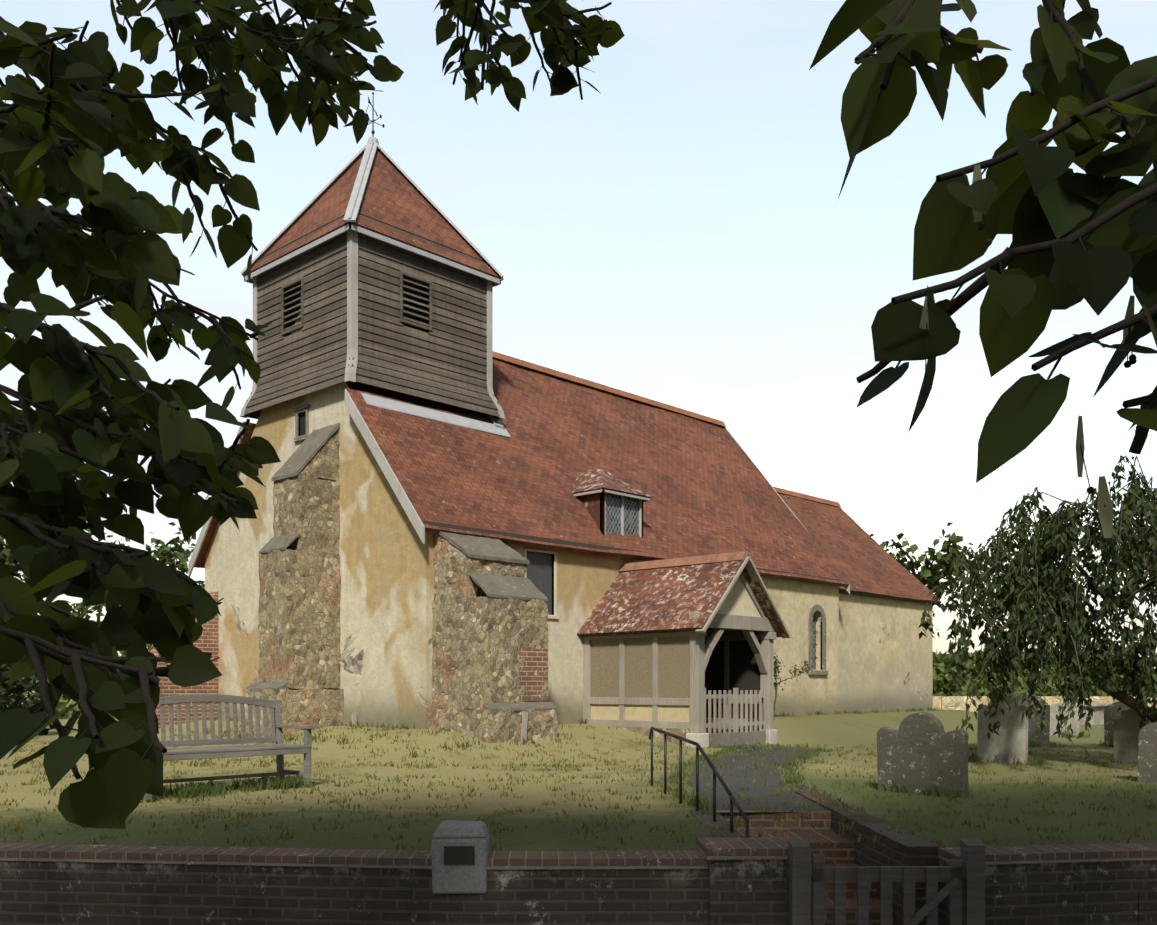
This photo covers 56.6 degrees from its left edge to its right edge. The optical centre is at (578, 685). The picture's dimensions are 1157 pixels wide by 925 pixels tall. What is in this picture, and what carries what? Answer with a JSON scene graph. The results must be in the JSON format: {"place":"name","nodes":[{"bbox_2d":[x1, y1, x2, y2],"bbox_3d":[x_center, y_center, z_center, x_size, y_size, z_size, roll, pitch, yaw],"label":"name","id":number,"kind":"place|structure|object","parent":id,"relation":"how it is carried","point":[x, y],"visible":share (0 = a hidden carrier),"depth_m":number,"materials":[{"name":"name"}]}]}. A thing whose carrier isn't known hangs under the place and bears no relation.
{"place":"outdoors","nodes":[
{"label":"outdoors","id":0,"kind":"place"},
{"bbox_2d":[0,535,26,580],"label":"tree","id":1,"kind":"object","parent":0,"point":[11,561],"depth_m":43.04,"materials":[{"name":"green plant"}]},
{"bbox_2d":[196,580,204,588],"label":"tree","id":2,"kind":"object","parent":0,"point":[200,582],"depth_m":63.63,"materials":[{"name":"green plant"}]},
{"bbox_2d":[0,0,1156,828],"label":"lime tree","id":3,"kind":"object","parent":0,"point":[1028,194],"depth_m":2.32,"materials":[{"name":"green plant"}]},
{"bbox_2d":[919,164,1134,537],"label":"foreground lime tree bracts","id":4,"kind":"object","parent":3,"relation":"attached to","point":[1105,515],"visible":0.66,"depth_m":1.24,"materials":[{"name":"green plant"}]},
{"bbox_2d":[921,223,1136,565],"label":"lime tree nutlets","id":5,"kind":"object","parent":3,"relation":"attached to","point":[1126,364],"visible":0.98,"depth_m":1.27,"materials":[{"name":"brown"}]},
{"bbox_2d":[0,691,1156,853],"bbox_3d":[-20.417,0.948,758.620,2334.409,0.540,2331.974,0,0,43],"label":"churchyard ground","id":6,"kind":"structure","parent":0,"point":[835,731],"depth_m":10.84,"materials":[{"name":"green plant"}]},
{"bbox_2d":[0,661,62,735],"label":"yew bush","id":7,"kind":"object","parent":6,"relation":"on","point":[7,688],"visible":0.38,"depth_m":22.12,"materials":[{"name":"green plant"}]},
{"bbox_2d":[1,644,152,718],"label":"hedge","id":8,"kind":"object","parent":6,"relation":"on","point":[61,707],"depth_m":36.19,"materials":[{"name":"green plant"}]},
{"bbox_2d":[56,522,198,650],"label":"tree","id":9,"kind":"object","parent":6,"relation":"on","point":[164,549],"depth_m":52.42,"materials":[{"name":"green plant"}]},
{"bbox_2d":[148,591,218,727],"bbox_3d":[-7.861,-0.293,20.652,0.572,3.166,1.791,0,0,43],"label":"brick buttress","id":10,"kind":"object","parent":6,"relation":"on","point":[207,640],"visible":0.04,"depth_m":20.82,"materials":[{"name":"red brick"}]},
{"bbox_2d":[116,694,314,799],"bbox_3d":[-3.677,0.584,10.980,0.710,0.990,1.820,0,0,43],"label":"teak bench","id":11,"kind":"object","parent":6,"relation":"on","point":[279,749],"visible":0.65,"depth_m":11.22,"materials":[{"name":"grey wood"}]},
{"bbox_2d":[243,429,343,735],"bbox_3d":[-4.774,-1.553,18.072,1.072,5.722,1.361,0,0,43],"label":"stone buttress","id":12,"kind":"object","parent":6,"relation":"on","point":[299,626],"visible":0.73,"depth_m":17.86,"materials":[{"name":"beige stone"}]},
{"bbox_2d":[246,423,339,690],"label":"buttress cap stones","id":13,"kind":"object","parent":12,"relation":"on","point":[304,453],"visible":0.9,"depth_m":18.01,"materials":[{"name":"grey stone"}]},
{"bbox_2d":[351,711,527,743],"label":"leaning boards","id":14,"kind":"object","parent":6,"relation":"on","point":[523,729],"visible":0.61,"depth_m":16.17,"materials":[{"name":"grey wood"}]},
{"bbox_2d":[427,533,557,742],"bbox_3d":[-1.352,-0.576,16.734,1.490,3.759,1.498,0,0,43],"label":"stone buttress","id":15,"kind":"object","parent":6,"relation":"on","point":[480,637],"visible":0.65,"depth_m":16.30,"materials":[{"name":"beige stone"}]},
{"bbox_2d":[439,531,556,710],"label":"buttress cap stones","id":16,"kind":"object","parent":15,"relation":"on","point":[496,586],"visible":0.88,"depth_m":16.54,"materials":[{"name":"grey stone"}]},
{"bbox_2d":[519,648,547,700],"bbox_3d":[-0.798,-0.172,16.654,0.315,0.800,0.614,0,0,43],"label":"brick patch","id":17,"kind":"object","parent":15,"relation":"attached to","point":[531,682],"visible":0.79,"depth_m":16.54,"materials":[{"name":"red brick"}]},
{"bbox_2d":[205,309,932,728],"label":"church walls","id":18,"kind":"structure","parent":6,"relation":"on","point":[879,653],"depth_m":19.27,"materials":[{"name":"beige paint"}]},
{"bbox_2d":[194,421,255,567],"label":"nave roof","id":19,"kind":"structure","parent":18,"relation":"on","point":[200,560],"depth_m":21.17,"materials":[{"name":"tile"}]},
{"bbox_2d":[292,404,309,441],"bbox_3d":[-4.888,-4.642,19.060,0.500,0.600,0.140,0,0,43],"label":"window frame","id":20,"kind":"object","parent":18,"relation":"attached to","point":[299,410],"visible":0.71,"depth_m":19.04,"materials":[{"name":"stone"}]},
{"bbox_2d":[244,215,499,418],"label":"belfry weather boards","id":21,"kind":"object","parent":18,"relation":"on","point":[444,360],"visible":0.54,"depth_m":18.97,"materials":[{"name":"grey wood"}]},
{"bbox_2d":[244,154,363,274],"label":"tower roof","id":22,"kind":"structure","parent":21,"relation":"on","point":[330,204],"depth_m":19.43,"materials":[{"name":"tile"}]},
{"bbox_2d":[281,271,431,335],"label":"louvre window frames","id":23,"kind":"structure","parent":21,"relation":"attached to","point":[301,281],"depth_m":19.08,"materials":[{"name":"wood"}]},
{"bbox_2d":[283,277,429,330],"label":"window louvres","id":24,"kind":"object","parent":23,"relation":"in","point":[404,304],"visible":0.44,"depth_m":19.07,"materials":[{"name":"wood"}]},
{"bbox_2d":[240,136,503,286],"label":"belfry lead hips","id":25,"kind":"object","parent":21,"relation":"on","point":[370,148],"visible":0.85,"depth_m":19.60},
{"bbox_2d":[368,92,383,136],"bbox_3d":[-3.862,-10.668,20.195,0.373,0.972,0.596,0,0,-2],"label":"weather vane","id":26,"kind":"object","parent":25,"relation":"on","point":[373,122],"visible":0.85,"depth_m":20.19,"materials":[{"name":"black metal"}]},
{"bbox_2d":[240,217,504,419],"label":"corner boards","id":27,"kind":"object","parent":21,"relation":"attached to","point":[352,297],"visible":0.44,"depth_m":18.04,"materials":[{"name":"grey wood"}]},
{"bbox_2d":[348,149,500,278],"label":"tower roof","id":28,"kind":"structure","parent":21,"relation":"on","point":[392,196],"depth_m":19.48,"materials":[{"name":"tile"}]},
{"bbox_2d":[258,213,486,435],"bbox_3d":[-3.862,-6.157,20.196,3.020,3.670,3.020,0,0,43],"label":"belfry","id":29,"kind":"object","parent":18,"relation":"on","point":[401,396],"depth_m":19.09,"materials":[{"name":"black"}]},
{"bbox_2d":[188,389,849,593],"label":"bargeboards","id":30,"kind":"object","parent":18,"relation":"on","point":[389,474],"visible":0.48,"depth_m":17.25,"materials":[{"name":"grey wood"}]},
{"bbox_2d":[523,548,558,618],"bbox_3d":[-0.668,-1.747,18.498,0.100,1.170,0.840,0,0,43],"label":"window frame","id":31,"kind":"object","parent":18,"relation":"attached to","point":[554,590],"visible":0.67,"depth_m":18.74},
{"bbox_2d":[527,551,551,614],"bbox_3d":[-0.706,-1.762,18.534,0.025,1.080,0.720,0,0,43],"label":"window pane","id":32,"kind":"structure","parent":31,"relation":"in","point":[539,571],"depth_m":18.60,"materials":[{"name":"grey glass"}]},
{"bbox_2d":[344,358,848,586],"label":"nave roof","id":33,"kind":"structure","parent":18,"relation":"attached to","point":[708,488],"depth_m":21.88,"materials":[{"name":"tile"}]},
{"bbox_2d":[361,393,510,437],"bbox_3d":[-3.074,-5.805,19.669,1.870,2.275,3.268,0,0,43],"label":"lead flashing","id":34,"kind":"object","parent":33,"relation":"on","point":[497,427],"visible":0.64,"depth_m":19.04,"materials":[{"name":"grey metal"}]},
{"bbox_2d":[572,468,604,493],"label":"dormer roof","id":35,"kind":"structure","parent":33,"relation":"on","point":[588,480],"depth_m":20.29,"materials":[{"name":"red tile"}]},
{"bbox_2d":[578,492,642,533],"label":"dormer cheeks","id":36,"kind":"object","parent":33,"relation":"on","point":[591,503],"visible":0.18,"depth_m":19.95,"materials":[{"name":"red tile"}]},
{"bbox_2d":[600,492,642,537],"bbox_3d":[0.823,-3.122,20.267,0.090,1.000,1.160,0,0,43],"label":"dormer window frame","id":37,"kind":"object","parent":36,"relation":"attached to","point":[622,516],"visible":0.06,"depth_m":20.25,"materials":[{"name":"grey wood"}]},
{"bbox_2d":[606,493,638,534],"bbox_3d":[0.812,-3.142,20.278,0.010,0.920,1.000,0,0,43],"label":"dormer glass","id":38,"kind":"object","parent":37,"relation":"in","point":[613,514],"visible":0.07,"depth_m":20.25,"materials":[{"name":"glass"}]},
{"bbox_2d":[601,468,651,499],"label":"dormer roof","id":39,"kind":"structure","parent":33,"relation":"on","point":[611,482],"depth_m":20.32,"materials":[{"name":"red tile"}]},
{"bbox_2d":[573,489,650,501],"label":"dormer fascia","id":40,"kind":"structure","parent":39,"relation":"attached to","point":[644,499],"depth_m":20.04,"materials":[{"name":"grey wood"}]},
{"bbox_2d":[493,351,840,506],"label":"roof ridge tiles","id":41,"kind":"object","parent":33,"relation":"on","point":[558,374],"visible":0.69,"depth_m":25.28,"materials":[{"name":"tile"}]},
{"bbox_2d":[423,520,935,604],"bbox_3d":[3.861,-2.407,23.463,0.538,0.238,18.780,0,0,43],"label":"eaves plate","id":42,"kind":"object","parent":18,"relation":"attached to","point":[527,537],"visible":0.18,"depth_m":18.56,"materials":[{"name":"grey"}]},
{"bbox_2d":[813,614,815,669],"bbox_3d":[5.454,-1.072,25.247,0.020,1.500,0.600,0,0,43],"label":"window glass","id":43,"kind":"object","parent":18,"relation":"attached to","point":[814,642],"depth_m":25.36,"materials":[{"name":"grey glass"}]},
{"bbox_2d":[808,604,827,674],"bbox_3d":[5.581,-1.076,25.127,0.130,1.648,0.800,0,0,43],"label":"window surround","id":44,"kind":"object","parent":18,"relation":"attached to","point":[815,608],"visible":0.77,"depth_m":25.10,"materials":[{"name":"stone"}]},
{"bbox_2d":[778,493,940,603],"bbox_3d":[6.969,-3.908,29.346,6.050,0.155,4.583,0,44,-47],"label":"chancel roof","id":45,"kind":"object","parent":18,"relation":"attached to","point":[863,561],"visible":0.5,"depth_m":29.75,"materials":[{"name":"tile"}]},
{"bbox_2d":[617,726,758,745],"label":"porch plinth","id":46,"kind":"structure","parent":6,"relation":"on","point":[660,736],"depth_m":18.04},
{"bbox_2d":[649,727,748,837],"bbox_3d":[1.019,0.846,9.839,0.041,0.804,3.811,0,0,-7],"label":"path handrail","id":47,"kind":"object","parent":6,"relation":"on","point":[724,785],"visible":0.9,"depth_m":9.55,"materials":[{"name":"black metal"}]},
{"bbox_2d":[686,729,777,747],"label":"post base blocks","id":48,"kind":"structure","parent":6,"relation":"on","point":[702,739],"depth_m":17.59,"materials":[{"name":"grey stone"}]},
{"bbox_2d":[709,730,765,746],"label":"step","id":49,"kind":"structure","parent":6,"relation":"on","point":[737,738],"depth_m":18.36,"materials":[{"name":"stone"}]},
{"bbox_2d":[583,556,790,732],"bbox_3d":[1.868,-0.705,19.127,2.815,2.965,2.601,0,0,43],"label":"porch timber frame","id":50,"kind":"object","parent":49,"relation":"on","point":[701,650],"visible":0.58,"depth_m":18.52,"materials":[{"name":"grey wood"}]},
{"bbox_2d":[591,636,689,697],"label":"wall panels","id":51,"kind":"object","parent":50,"relation":"attached to","point":[673,666],"visible":0.54,"depth_m":18.39,"materials":[{"name":"beige paint"}]},
{"bbox_2d":[591,704,689,721],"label":"lower wall panels","id":52,"kind":"object","parent":50,"relation":"attached to","point":[677,713],"visible":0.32,"depth_m":18.39,"materials":[{"name":"beige paint"}]},
{"bbox_2d":[577,554,747,636],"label":"porch roof","id":53,"kind":"structure","parent":50,"relation":"on","point":[658,600],"depth_m":18.54,"materials":[{"name":"red tile"}]},
{"bbox_2d":[618,551,750,571],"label":"ridge tiles","id":54,"kind":"object","parent":53,"relation":"on","point":[713,558],"visible":0.81,"depth_m":18.98,"materials":[{"name":"tile"}]},
{"bbox_2d":[705,628,759,732],"bbox_3d":[1.710,-0.659,19.276,2.360,2.906,2.030,0,0,43],"label":"porch interior","id":55,"kind":"object","parent":50,"relation":"attached to","point":[744,672],"visible":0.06,"depth_m":19.54,"materials":[{"name":"grey"}]},
{"bbox_2d":[705,688,765,733],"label":"porch gates","id":56,"kind":"object","parent":50,"relation":"attached to","point":[735,723],"visible":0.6,"depth_m":18.34,"materials":[{"name":"grey wood"}]},
{"bbox_2d":[717,577,760,616],"bbox_3d":[2.657,-1.577,18.386,0.040,0.910,2.030,0,0,43],"label":"gable panel","id":57,"kind":"object","parent":50,"relation":"attached to","point":[738,600],"visible":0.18,"depth_m":18.45,"materials":[{"name":"beige paint"}]},
{"bbox_2d":[743,553,786,636],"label":"porch roof","id":58,"kind":"structure","parent":50,"relation":"on","point":[763,601],"depth_m":18.79,"materials":[{"name":"brown tile"}]},
{"bbox_2d":[774,653,813,713],"bbox_3d":[4.190,0.042,22.533,0.940,1.456,1.370,0,0,65],"label":"climbing plant","id":59,"kind":"object","parent":6,"relation":"on","point":[795,670],"depth_m":22.49,"materials":[{"name":"green plant"}]},
{"bbox_2d":[716,810,893,924],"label":"brick steps","id":60,"kind":"structure","parent":6,"relation":"on","point":[842,853],"depth_m":9.00,"materials":[{"name":"brown brick"}]},
{"bbox_2d":[690,785,939,924],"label":"steps side walls","id":61,"kind":"structure","parent":6,"relation":"on","point":[917,850],"depth_m":8.28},
{"bbox_2d":[870,534,938,636],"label":"tree","id":62,"kind":"object","parent":6,"relation":"on","point":[892,555],"depth_m":66.41,"materials":[{"name":"green plant"}]},
{"bbox_2d":[877,712,968,797],"bbox_3d":[3.529,0.766,11.045,0.900,0.990,0.140,0,3,36],"label":"gravestone","id":63,"kind":"object","parent":6,"relation":"on","point":[920,749],"visible":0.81,"depth_m":10.97,"materials":[{"name":"stone"}]},
{"bbox_2d":[880,522,987,612],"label":"tree","id":64,"kind":"object","parent":6,"relation":"on","point":[925,572],"depth_m":50.89,"materials":[{"name":"green plant"}]},
{"bbox_2d":[977,692,1027,764],"bbox_3d":[6.102,0.659,15.466,0.120,1.200,0.700,3,-2,-45],"label":"gravestone","id":65,"kind":"object","parent":6,"relation":"on","point":[1009,743],"visible":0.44,"depth_m":15.38,"materials":[{"name":"stone"}]},
{"bbox_2d":[1015,694,1049,747],"bbox_3d":[7.909,0.686,18.997,0.780,1.070,0.130,0,-4,41],"label":"gravestone","id":66,"kind":"object","parent":6,"relation":"on","point":[1043,735],"visible":0.17,"depth_m":18.81,"materials":[{"name":"stone"}]},
{"bbox_2d":[918,455,1156,744],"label":"tree","id":67,"kind":"object","parent":6,"relation":"on","point":[1011,607],"depth_m":14.27,"materials":[{"name":"green plant"}]},
{"bbox_2d":[933,696,1156,711],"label":"boundary wall","id":68,"kind":"structure","parent":6,"relation":"on","point":[950,702],"depth_m":32.95,"materials":[{"name":"beige stone"}]},
{"bbox_2d":[933,646,1156,695],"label":"hedge","id":69,"kind":"object","parent":6,"relation":"on","point":[941,671],"depth_m":42.06,"materials":[{"name":"green plant"}]},
{"bbox_2d":[1050,703,1079,737],"bbox_3d":[10.062,0.786,22.309,0.650,0.850,0.120,0,-3,43],"label":"gravestone","id":70,"kind":"object","parent":6,"relation":"on","point":[1075,724],"visible":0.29,"depth_m":22.23,"materials":[{"name":"stone"}]},
{"bbox_2d":[1053,702,1111,724],"bbox_3d":[13.933,0.928,29.423,1.100,0.900,2.100,0,0,43],"label":"chest tomb","id":71,"kind":"object","parent":6,"relation":"on","point":[1097,718],"visible":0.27,"depth_m":28.63,"materials":[{"name":"stone"}]},
{"bbox_2d":[1104,701,1130,746],"bbox_3d":[9.843,0.769,19.297,0.720,1.000,0.120,0,5,38],"label":"gravestone","id":72,"kind":"object","parent":6,"relation":"on","point":[1111,713],"visible":0.33,"depth_m":19.40,"materials":[{"name":"stone"}]},
{"bbox_2d":[1113,709,1156,762],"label":"gravestone","id":73,"kind":"object","parent":6,"relation":"on","point":[1126,729],"visible":0.46,"depth_m":15.62,"materials":[{"name":"stone"}]},
{"bbox_2d":[1137,722,1156,782],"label":"gravestone","id":74,"kind":"object","parent":6,"relation":"on","point":[1147,752],"visible":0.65,"depth_m":12.54,"materials":[{"name":"stone"}]},
{"bbox_2d":[0,0,1156,684],"label":"sky","id":75,"kind":"structure","parent":0,"point":[679,233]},
{"label":"road-level ground","id":76,"kind":"structure","parent":0,"visible":0},
{"bbox_2d":[0,858,1156,924],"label":"brick wall","id":77,"kind":"structure","parent":76,"relation":"on","point":[736,892],"depth_m":7.26,"materials":[{"name":"brown brick"}]},
{"bbox_2d":[432,820,489,893],"bbox_3d":[-0.790,1.146,7.233,0.370,0.464,0.305,0,0,-2],"label":"stone marker","id":78,"kind":"object","parent":77,"relation":"on","point":[459,879],"visible":0.92,"depth_m":7.09,"materials":[{"name":"grey stone"}]},
{"bbox_2d":[444,846,474,864],"bbox_3d":[-0.786,1.118,7.078,0.200,0.120,0.015,0,0,-2],"label":"stone plaque","id":79,"kind":"object","parent":78,"relation":"attached to","point":[459,855],"visible":1,"depth_m":7.07,"materials":[{"name":"black stone"}]},
{"bbox_2d":[0,837,1156,869],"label":"wall coping","id":80,"kind":"object","parent":77,"relation":"on","point":[762,848],"visible":0.73,"depth_m":7.33,"materials":[{"name":"brick"}]},
{"bbox_2d":[788,839,984,924],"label":"road gate","id":81,"kind":"structure","parent":76,"relation":"on","point":[963,888],"depth_m":6.97,"materials":[{"name":"grey wood"}]}
]}

